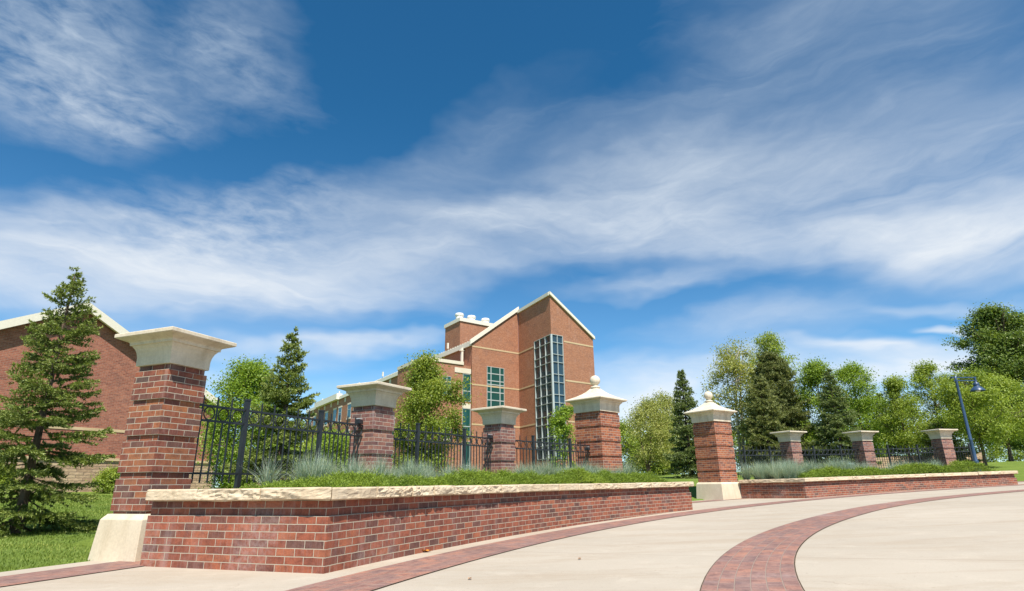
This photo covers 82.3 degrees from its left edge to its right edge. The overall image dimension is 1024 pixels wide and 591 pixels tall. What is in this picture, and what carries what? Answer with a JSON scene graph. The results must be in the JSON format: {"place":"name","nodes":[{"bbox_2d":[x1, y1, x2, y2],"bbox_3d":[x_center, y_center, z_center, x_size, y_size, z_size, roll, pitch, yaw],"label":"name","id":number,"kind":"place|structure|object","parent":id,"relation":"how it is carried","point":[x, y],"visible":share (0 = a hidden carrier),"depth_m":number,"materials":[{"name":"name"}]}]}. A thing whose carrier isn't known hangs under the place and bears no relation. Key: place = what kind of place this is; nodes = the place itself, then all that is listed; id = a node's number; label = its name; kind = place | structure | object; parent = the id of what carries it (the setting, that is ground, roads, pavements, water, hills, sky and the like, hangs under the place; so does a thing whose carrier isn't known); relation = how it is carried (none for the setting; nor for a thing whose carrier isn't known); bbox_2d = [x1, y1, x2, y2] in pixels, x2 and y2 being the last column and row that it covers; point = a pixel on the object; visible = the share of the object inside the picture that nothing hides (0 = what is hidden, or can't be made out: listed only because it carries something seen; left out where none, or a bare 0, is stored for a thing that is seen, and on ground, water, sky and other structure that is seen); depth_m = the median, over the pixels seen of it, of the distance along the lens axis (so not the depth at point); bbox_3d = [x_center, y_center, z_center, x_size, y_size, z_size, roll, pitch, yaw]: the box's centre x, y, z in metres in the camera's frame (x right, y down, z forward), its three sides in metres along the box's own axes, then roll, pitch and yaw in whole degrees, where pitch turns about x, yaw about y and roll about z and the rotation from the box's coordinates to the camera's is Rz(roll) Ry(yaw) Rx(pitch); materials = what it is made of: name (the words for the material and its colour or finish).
{"place":"outdoors","nodes":[
{"label":"outdoors","id":0,"kind":"place"},
{"bbox_2d":[0,494,112,570],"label":"grass","id":1,"kind":"structure","parent":0,"point":[81,508],"depth_m":7.99,"materials":[{"name":"plant"}]},
{"bbox_2d":[0,481,1023,590],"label":"plaza","id":2,"kind":"structure","parent":0,"point":[971,543],"depth_m":5.38,"materials":[{"name":"concrete"}]},
{"bbox_2d":[0,481,1023,586],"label":"brick paving edge","id":3,"kind":"structure","parent":2,"relation":"on","point":[46,575],"depth_m":5.23,"materials":[{"name":"brick"}]},
{"bbox_2d":[286,484,1023,590],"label":"brick paving band","id":4,"kind":"object","parent":2,"relation":"on","point":[372,579],"visible":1,"depth_m":5.88,"materials":[{"name":"brick"}]},
{"bbox_2d":[371,485,1015,590],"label":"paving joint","id":5,"kind":"object","parent":2,"relation":"on","point":[574,535],"visible":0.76,"depth_m":6.88,"materials":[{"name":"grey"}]},
{"bbox_2d":[701,489,1023,590],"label":"brick paving ring","id":6,"kind":"object","parent":2,"relation":"on","point":[763,561],"visible":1,"depth_m":5.37,"materials":[{"name":"brick"}]},
{"bbox_2d":[700,491,1020,590],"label":"paving joint","id":7,"kind":"object","parent":6,"relation":"on","point":[805,540],"visible":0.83,"depth_m":5.62,"materials":[{"name":"brown concrete"}]},
{"bbox_2d":[739,471,1017,498],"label":"planter wall","id":8,"kind":"structure","parent":2,"relation":"on","point":[799,487],"depth_m":19.17,"materials":[{"name":"brick"}]},
{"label":"planting bed","id":9,"kind":"structure","parent":8,"relation":"in","visible":0},
{"bbox_2d":[751,462,769,478],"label":"oat grass","id":10,"kind":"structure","parent":9,"relation":"on","point":[762,475],"depth_m":19.18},
{"bbox_2d":[734,446,787,477],"bbox_3d":[8.756,5.979,20.846,3.386,1.243,0.068,9,-20,-29],"label":"iron fence","id":11,"kind":"object","parent":9,"relation":"on","point":[743,450],"visible":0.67,"depth_m":20.89,"materials":[{"name":"metal"}]},
{"bbox_2d":[760,457,782,478],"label":"oat grass","id":12,"kind":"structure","parent":9,"relation":"on","point":[771,467],"depth_m":19.15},
{"bbox_2d":[763,467,783,478],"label":"oat grass","id":13,"kind":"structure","parent":9,"relation":"on","point":[777,476],"depth_m":18.65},
{"bbox_2d":[769,463,788,478],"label":"oat grass","id":14,"kind":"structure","parent":9,"relation":"on","point":[781,474],"depth_m":18.68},
{"bbox_2d":[776,462,797,478],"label":"oat grass","id":15,"kind":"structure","parent":9,"relation":"on","point":[787,474],"depth_m":18.60,"materials":[{"name":"plant"}]},
{"bbox_2d":[770,431,806,466],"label":"brick pier","id":16,"kind":"structure","parent":9,"relation":"on","point":[790,441],"depth_m":21.78,"materials":[{"name":"brick"}]},
{"bbox_2d":[778,461,799,478],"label":"oat grass","id":17,"kind":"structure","parent":9,"relation":"on","point":[789,468],"depth_m":18.73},
{"bbox_2d":[788,463,807,477],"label":"oat grass","id":18,"kind":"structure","parent":9,"relation":"on","point":[797,470],"depth_m":18.91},
{"bbox_2d":[801,446,859,465],"bbox_3d":[12.229,6.402,22.501,3.332,1.247,0.068,7,-19,-21],"label":"iron fence","id":19,"kind":"object","parent":9,"relation":"on","point":[813,450],"visible":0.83,"depth_m":22.67,"materials":[{"name":"metal"}]},
{"bbox_2d":[837,462,855,470],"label":"oat grass","id":20,"kind":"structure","parent":9,"relation":"on","point":[847,467],"depth_m":20.73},
{"bbox_2d":[840,458,867,469],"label":"oat grass","id":21,"kind":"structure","parent":9,"relation":"on","point":[848,464],"depth_m":20.84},
{"bbox_2d":[842,431,878,467],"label":"brick pier","id":22,"kind":"structure","parent":9,"relation":"on","point":[861,441],"depth_m":23.18,"materials":[{"name":"brick"}]},
{"bbox_2d":[796,459,998,477],"bbox_3d":[13.353,6.154,20.793,10.016,0.767,1.784,6,-19,-21],"label":"juniper cover","id":23,"kind":"object","parent":9,"relation":"on","point":[923,468],"visible":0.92,"depth_m":20.85,"materials":[{"name":"green plant"}]},
{"bbox_2d":[874,444,938,467],"bbox_3d":[15.963,6.668,23.708,3.512,1.250,0.068,4,-18,-14],"label":"iron fence","id":24,"kind":"object","parent":9,"relation":"on","point":[901,452],"visible":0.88,"depth_m":23.79,"materials":[{"name":"metal"}]},
{"bbox_2d":[921,429,957,469],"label":"brick pier","id":25,"kind":"structure","parent":9,"relation":"on","point":[941,441],"depth_m":24.19,"materials":[{"name":"brick"}]},
{"bbox_2d":[954,443,973,462],"bbox_3d":[18.655,6.754,24.288,0.972,1.221,0.068,1,-18,-6],"label":"iron fence","id":26,"kind":"object","parent":25,"relation":"attached to","point":[969,451],"visible":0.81,"depth_m":24.38,"materials":[{"name":"metal"}]},
{"bbox_2d":[0,461,1023,571],"bbox_3d":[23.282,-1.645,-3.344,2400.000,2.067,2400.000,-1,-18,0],"label":"ground","id":27,"kind":"structure","parent":0,"point":[1018,466],"depth_m":8.37,"materials":[{"name":"green plant"}]},
{"bbox_2d":[0,466,21,493],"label":"round bush","id":28,"kind":"object","parent":27,"relation":"on","point":[2,481],"visible":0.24,"depth_m":21.78,"materials":[{"name":"green plant"}]},
{"bbox_2d":[0,266,116,537],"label":"spruce tree","id":29,"kind":"object","parent":27,"relation":"on","point":[22,514],"visible":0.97,"depth_m":9.06,"materials":[{"name":"green plant"}]},
{"bbox_2d":[71,537,94,545],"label":"grass bank","id":30,"kind":"structure","parent":27,"relation":"on","point":[88,542],"depth_m":7.43,"materials":[{"name":"plant"}]},
{"bbox_2d":[85,461,119,493],"bbox_3d":[-16.173,7.513,23.788,1.804,1.559,1.997,8,-20,-24],"label":"round bush","id":31,"kind":"object","parent":27,"relation":"on","point":[105,479],"visible":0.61,"depth_m":23.38,"materials":[{"name":"green plant"}]},
{"bbox_2d":[0,303,220,491],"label":"gabled building","id":32,"kind":"structure","parent":27,"relation":"on","point":[115,369],"depth_m":25.73,"materials":[{"name":"brick"}]},
{"bbox_2d":[88,326,236,561],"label":"brick pier","id":33,"kind":"structure","parent":27,"relation":"on","point":[158,449],"depth_m":6.60,"materials":[{"name":"brick"}]},
{"bbox_2d":[195,354,292,488],"bbox_3d":[-8.784,4.173,19.020,3.372,4.867,3.469,-13,-21,33],"label":"locust tree","id":34,"kind":"object","parent":27,"relation":"on","point":[245,383],"visible":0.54,"depth_m":18.69,"materials":[{"name":"green plant"}]},
{"bbox_2d":[220,326,333,486],"bbox_3d":[-6.287,3.453,15.938,2.892,5.415,2.962,-1,-18,0],"label":"spruce tree","id":35,"kind":"object","parent":27,"relation":"on","point":[282,395],"visible":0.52,"depth_m":15.75,"materials":[{"name":"green plant"}]},
{"bbox_2d":[285,433,333,465],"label":"tree","id":36,"kind":"object","parent":27,"relation":"on","point":[304,444],"depth_m":34.13,"materials":[{"name":"green plant"}]},
{"bbox_2d":[284,423,351,471],"bbox_3d":[-7.238,6.770,23.143,3.746,3.650,3.782,-1,-18,0],"label":"leafy shrub","id":37,"kind":"object","parent":27,"relation":"on","point":[335,446],"visible":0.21,"depth_m":22.78,"materials":[{"name":"green plant"}]},
{"bbox_2d":[140,482,693,573],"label":"planter wall","id":38,"kind":"structure","parent":27,"relation":"on","point":[319,530],"depth_m":5.66,"materials":[{"name":"brick"}]},
{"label":"planting bed","id":39,"kind":"structure","parent":38,"relation":"in","visible":0},
{"bbox_2d":[243,454,291,485],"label":"oat grass","id":40,"kind":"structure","parent":39,"relation":"on","point":[269,477],"depth_m":7.49,"materials":[{"name":"plant"}]},
{"bbox_2d":[280,451,324,479],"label":"oat grass","id":41,"kind":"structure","parent":39,"relation":"on","point":[298,471],"depth_m":7.18,"materials":[{"name":"plant"}]},
{"bbox_2d":[281,443,345,479],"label":"oat grass","id":42,"kind":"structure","parent":39,"relation":"on","point":[320,467],"depth_m":7.18,"materials":[{"name":"plant"}]},
{"bbox_2d":[297,461,333,478],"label":"oat grass","id":43,"kind":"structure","parent":39,"relation":"on","point":[310,471],"depth_m":7.11,"materials":[{"name":"plant"}]},
{"bbox_2d":[298,453,343,475],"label":"oat grass","id":44,"kind":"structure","parent":39,"relation":"on","point":[324,465],"depth_m":7.43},
{"bbox_2d":[309,454,344,476],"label":"oat grass","id":45,"kind":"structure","parent":39,"relation":"on","point":[328,469],"depth_m":7.38,"materials":[{"name":"plant"}]},
{"bbox_2d":[328,457,379,472],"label":"oat grass","id":46,"kind":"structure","parent":39,"relation":"on","point":[350,467],"depth_m":7.89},
{"bbox_2d":[339,452,373,473],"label":"oat grass","id":47,"kind":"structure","parent":39,"relation":"on","point":[353,463],"depth_m":8.31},
{"bbox_2d":[339,451,384,474],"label":"oat grass","id":48,"kind":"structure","parent":39,"relation":"on","point":[351,466],"depth_m":7.76,"materials":[{"name":"plant"}]},
{"bbox_2d":[361,451,399,476],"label":"oat grass","id":49,"kind":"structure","parent":39,"relation":"on","point":[379,467],"depth_m":8.29,"materials":[{"name":"plant"}]},
{"bbox_2d":[366,454,400,474],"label":"oat grass","id":50,"kind":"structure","parent":39,"relation":"on","point":[383,464],"depth_m":8.90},
{"bbox_2d":[393,456,430,476],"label":"oat grass","id":51,"kind":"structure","parent":39,"relation":"on","point":[408,465],"depth_m":9.01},
{"bbox_2d":[399,459,430,477],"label":"oat grass","id":52,"kind":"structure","parent":39,"relation":"on","point":[412,469],"depth_m":8.82,"materials":[{"name":"plant"}]},
{"bbox_2d":[224,466,667,488],"bbox_3d":[0.276,3.213,10.369,1.974,0.470,11.153,-12,-21,30],"label":"juniper cover","id":53,"kind":"object","parent":39,"relation":"on","point":[462,477],"visible":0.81,"depth_m":8.45,"materials":[{"name":"green plant"}]},
{"bbox_2d":[437,464,464,474],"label":"oat grass","id":54,"kind":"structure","parent":39,"relation":"on","point":[447,468],"depth_m":10.48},
{"bbox_2d":[452,456,476,472],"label":"oat grass","id":55,"kind":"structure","parent":39,"relation":"on","point":[463,464],"depth_m":10.84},
{"bbox_2d":[519,461,545,474],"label":"oat grass","id":56,"kind":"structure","parent":39,"relation":"on","point":[536,468],"depth_m":11.96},
{"bbox_2d":[537,458,564,474],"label":"oat grass","id":57,"kind":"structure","parent":39,"relation":"on","point":[553,466],"depth_m":12.42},
{"bbox_2d":[538,456,567,473],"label":"oat grass","id":58,"kind":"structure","parent":39,"relation":"on","point":[549,465],"depth_m":12.56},
{"bbox_2d":[574,459,595,483],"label":"oat grass","id":59,"kind":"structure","parent":39,"relation":"on","point":[587,468],"depth_m":13.34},
{"bbox_2d":[614,462,640,482],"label":"oat grass","id":60,"kind":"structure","parent":39,"relation":"on","point":[627,468],"depth_m":14.57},
{"bbox_2d":[391,348,481,474],"bbox_3d":[-3.223,4.725,22.103,3.574,5.766,3.375,12,-22,-34],"label":"linden tree","id":61,"kind":"object","parent":27,"relation":"on","point":[426,385],"visible":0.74,"depth_m":21.95,"materials":[{"name":"green plant"}]},
{"bbox_2d":[306,291,594,472],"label":"brick building","id":62,"kind":"structure","parent":27,"relation":"on","point":[542,369],"depth_m":66.33,"materials":[{"name":"brick"}]},
{"bbox_2d":[324,411,328,426],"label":"window","id":63,"kind":"structure","parent":62,"relation":"in","point":[326,413],"depth_m":111.72,"materials":[{"name":"teal glass"}]},
{"bbox_2d":[332,408,336,423],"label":"window","id":64,"kind":"structure","parent":62,"relation":"in","point":[335,409],"depth_m":107.55,"materials":[{"name":"teal glass"}]},
{"bbox_2d":[338,406,341,421],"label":"window","id":65,"kind":"structure","parent":62,"relation":"in","point":[340,407],"depth_m":105.08,"materials":[{"name":"teal glass"}]},
{"bbox_2d":[346,402,350,419],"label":"window","id":66,"kind":"structure","parent":62,"relation":"in","point":[349,404],"depth_m":100.64,"materials":[{"name":"teal glass"}]},
{"bbox_2d":[461,442,469,469],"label":"window","id":67,"kind":"structure","parent":62,"relation":"in","point":[467,442],"depth_m":62.69,"materials":[{"name":"teal glass"}]},
{"bbox_2d":[462,374,470,401],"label":"window","id":68,"kind":"structure","parent":62,"relation":"in","point":[465,375],"depth_m":64.80,"materials":[{"name":"teal glass"}]},
{"bbox_2d":[462,408,470,437],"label":"window","id":69,"kind":"structure","parent":62,"relation":"in","point":[467,413],"depth_m":63.66,"materials":[{"name":"teal glass"}]},
{"bbox_2d":[487,366,503,406],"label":"window","id":70,"kind":"structure","parent":62,"relation":"in","point":[495,375],"depth_m":67.07,"materials":[{"name":"teal glass"}]},
{"bbox_2d":[534,334,566,460],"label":"tower window","id":71,"kind":"structure","parent":62,"relation":"in","point":[548,350],"depth_m":63.44,"materials":[{"name":"blue glass"}]},
{"bbox_2d":[544,403,575,469],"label":"young tree","id":72,"kind":"object","parent":27,"relation":"on","point":[558,420],"visible":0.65,"depth_m":24.73,"materials":[{"name":"green plant"}]},
{"bbox_2d":[565,375,626,472],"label":"gate pier","id":73,"kind":"structure","parent":27,"relation":"on","point":[597,419],"depth_m":16.22,"materials":[{"name":"brick"}]},
{"bbox_2d":[619,417,641,471],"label":"tree","id":74,"kind":"object","parent":27,"relation":"on","point":[623,438],"visible":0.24,"depth_m":49.23,"materials":[{"name":"green plant"}]},
{"bbox_2d":[621,395,678,475],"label":"willow tree","id":75,"kind":"object","parent":27,"relation":"on","point":[648,413],"visible":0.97,"depth_m":32.69,"materials":[{"name":"green plant"}]},
{"bbox_2d":[625,433,675,474],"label":"tree","id":76,"kind":"object","parent":27,"relation":"on","point":[659,470],"visible":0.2,"depth_m":45.46,"materials":[{"name":"green plant"}]},
{"bbox_2d":[640,387,694,468],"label":"willow tree","id":77,"kind":"object","parent":27,"relation":"on","point":[661,398],"visible":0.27,"depth_m":39.98,"materials":[{"name":"green plant"}]},
{"bbox_2d":[663,369,698,478],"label":"spruce tree","id":78,"kind":"object","parent":27,"relation":"on","point":[686,402],"visible":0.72,"depth_m":27.37,"materials":[{"name":"green plant"}]},
{"bbox_2d":[684,391,741,499],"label":"gate pier","id":79,"kind":"structure","parent":27,"relation":"on","point":[715,454],"depth_m":19.63,"materials":[{"name":"brick"}]},
{"bbox_2d":[695,332,765,471],"bbox_3d":[15.157,7.120,39.831,5.284,9.440,5.138,-10,-20,26],"label":"cottonwood tree","id":80,"kind":"object","parent":27,"relation":"on","point":[733,367],"visible":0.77,"depth_m":39.70,"materials":[{"name":"green plant"}]},
{"bbox_2d":[733,426,759,470],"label":"tree","id":81,"kind":"object","parent":27,"relation":"on","point":[737,449],"visible":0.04,"depth_m":52.43,"materials":[{"name":"green plant"}]},
{"bbox_2d":[740,373,803,470],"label":"spruce tree","id":82,"kind":"object","parent":27,"relation":"on","point":[760,405],"visible":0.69,"depth_m":30.04,"materials":[{"name":"green plant"}]},
{"bbox_2d":[738,331,811,421],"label":"cottonwood tree","id":83,"kind":"object","parent":27,"relation":"on","point":[770,344],"visible":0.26,"depth_m":46.46,"materials":[{"name":"green plant"}]},
{"bbox_2d":[736,351,827,464],"bbox_3d":[16.593,7.587,36.426,5.552,8.580,5.393,-1,-18,0],"label":"spruce tree","id":84,"kind":"object","parent":27,"relation":"on","point":[773,369],"visible":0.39,"depth_m":35.95,"materials":[{"name":"green plant"}]},
{"bbox_2d":[788,355,851,460],"bbox_3d":[18.770,7.106,35.816,4.633,6.990,5.512,-1,-18,0],"label":"ash tree","id":85,"kind":"object","parent":27,"relation":"on","point":[813,371],"visible":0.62,"depth_m":36.12,"materials":[{"name":"green plant"}]},
{"bbox_2d":[808,368,881,465],"bbox_3d":[18.507,7.367,33.199,3.561,6.644,3.262,-1,-18,0],"label":"spruce tree","id":86,"kind":"object","parent":27,"relation":"on","point":[835,419],"visible":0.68,"depth_m":33.08,"materials":[{"name":"green plant"}]},
{"bbox_2d":[823,359,910,456],"bbox_3d":[24.170,8.095,40.577,5.035,7.432,5.372,6,-19,-21],"label":"ash tree","id":87,"kind":"object","parent":27,"relation":"on","point":[848,372],"visible":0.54,"depth_m":39.89,"materials":[{"name":"green plant"}]},
{"bbox_2d":[846,397,898,464],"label":"tree","id":88,"kind":"object","parent":27,"relation":"on","point":[867,419],"visible":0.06,"depth_m":54.00,"materials":[{"name":"green plant"}]},
{"bbox_2d":[871,392,914,457],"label":"spruce tree","id":89,"kind":"object","parent":27,"relation":"on","point":[893,446],"visible":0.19,"depth_m":42.56,"materials":[{"name":"green plant"}]},
{"bbox_2d":[874,371,938,463],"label":"ash tree","id":90,"kind":"object","parent":27,"relation":"on","point":[894,386],"visible":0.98,"depth_m":36.34,"materials":[{"name":"green plant"}]},
{"bbox_2d":[882,404,933,455],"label":"tree","id":91,"kind":"object","parent":27,"relation":"on","point":[915,408],"visible":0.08,"depth_m":55.90,"materials":[{"name":"green plant"}]},
{"bbox_2d":[876,452,982,467],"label":"stone wall","id":92,"kind":"structure","parent":27,"relation":"on","point":[979,455],"depth_m":35.74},
{"bbox_2d":[905,360,962,441],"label":"ash tree","id":93,"kind":"object","parent":27,"relation":"on","point":[925,372],"visible":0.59,"depth_m":39.74,"materials":[{"name":"green plant"}]},
{"bbox_2d":[920,422,982,462],"bbox_3d":[25.803,9.214,34.985,3.586,3.382,3.310,-1,-18,0],"label":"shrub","id":94,"kind":"object","parent":27,"relation":"on","point":[954,440],"visible":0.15,"depth_m":34.66,"materials":[{"name":"green plant"}]},
{"bbox_2d":[950,376,985,470],"bbox_3d":[23.353,6.531,29.367,1.595,5.050,0.660,1,-18,-4],"label":"street lamp","id":95,"kind":"object","parent":27,"relation":"on","point":[976,387],"visible":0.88,"depth_m":29.64,"materials":[{"name":"metal"}]},
{"bbox_2d":[927,362,1022,467],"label":"ash tree","id":96,"kind":"object","parent":27,"relation":"on","point":[948,390],"visible":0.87,"depth_m":32.49,"materials":[{"name":"green plant"}]},
{"bbox_2d":[938,369,1023,460],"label":"ash tree","id":97,"kind":"object","parent":27,"relation":"on","point":[1015,389],"visible":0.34,"depth_m":38.40,"materials":[{"name":"green plant"}]},
{"bbox_2d":[941,298,1023,460],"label":"cottonwood tree","id":98,"kind":"object","parent":27,"relation":"on","point":[995,335],"visible":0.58,"depth_m":46.85,"materials":[{"name":"green plant"}]},
{"bbox_2d":[953,409,1019,461],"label":"tree","id":99,"kind":"object","parent":27,"relation":"on","point":[996,453],"visible":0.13,"depth_m":56.47,"materials":[{"name":"green plant"}]},
{"bbox_2d":[993,443,1023,461],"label":"tree","id":100,"kind":"object","parent":27,"relation":"on","point":[1017,454],"visible":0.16,"depth_m":63.45,"materials":[{"name":"green plant"}]},
{"bbox_2d":[0,0,1023,486],"label":"sky","id":101,"kind":"structure","parent":0,"point":[842,180],"materials":[{"name":"blue"}]},
{"bbox_2d":[736,460,753,479],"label":"oat grass","id":102,"kind":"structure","parent":0,"point":[747,476],"depth_m":19.78,"materials":[{"name":"plant"}]},
{"bbox_2d":[737,461,763,479],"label":"oat grass","id":103,"kind":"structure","parent":0,"point":[755,476],"depth_m":19.78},
{"bbox_2d":[749,462,764,478],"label":"oat grass","id":104,"kind":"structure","parent":0,"point":[757,470],"depth_m":19.44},
{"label":"planting bed","id":105,"kind":"structure","parent":0,"visible":0},
{"bbox_2d":[189,395,362,488],"bbox_3d":[-3.224,2.193,8.379,0.068,1.221,3.301,-9,-20,23],"label":"iron fence","id":106,"kind":"object","parent":105,"relation":"on","point":[244,424],"visible":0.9,"depth_m":7.96,"materials":[{"name":"metal"}]},
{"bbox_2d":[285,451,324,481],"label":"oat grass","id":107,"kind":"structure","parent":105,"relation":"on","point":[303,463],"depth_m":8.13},
{"bbox_2d":[337,381,411,473],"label":"brick pier","id":108,"kind":"structure","parent":105,"relation":"on","point":[373,403],"depth_m":10.00,"materials":[{"name":"brick"}]},
{"bbox_2d":[356,418,362,428],"bbox_3d":[-2.565,2.158,9.889,0.099,0.159,0.144,-9,-20,23],"label":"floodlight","id":109,"kind":"object","parent":108,"relation":"attached to","point":[358,421],"visible":1,"depth_m":9.85,"materials":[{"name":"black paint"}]},
{"bbox_2d":[393,423,492,476],"bbox_3d":[-1.351,3.217,11.624,0.068,1.222,3.444,-12,-21,31],"label":"iron fence","id":110,"kind":"object","parent":105,"relation":"on","point":[464,436],"visible":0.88,"depth_m":11.62,"materials":[{"name":"metal"}]},
{"bbox_2d":[471,405,526,472],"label":"brick pier","id":111,"kind":"structure","parent":105,"relation":"on","point":[499,422],"depth_m":13.17,"materials":[{"name":"brick"}]},
{"bbox_2d":[514,435,589,472],"bbox_3d":[1.010,4.165,14.664,0.068,1.224,3.462,-15,-23,38],"label":"iron fence","id":112,"kind":"object","parent":105,"relation":"on","point":[534,442],"visible":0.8,"depth_m":14.73,"materials":[{"name":"metal"}]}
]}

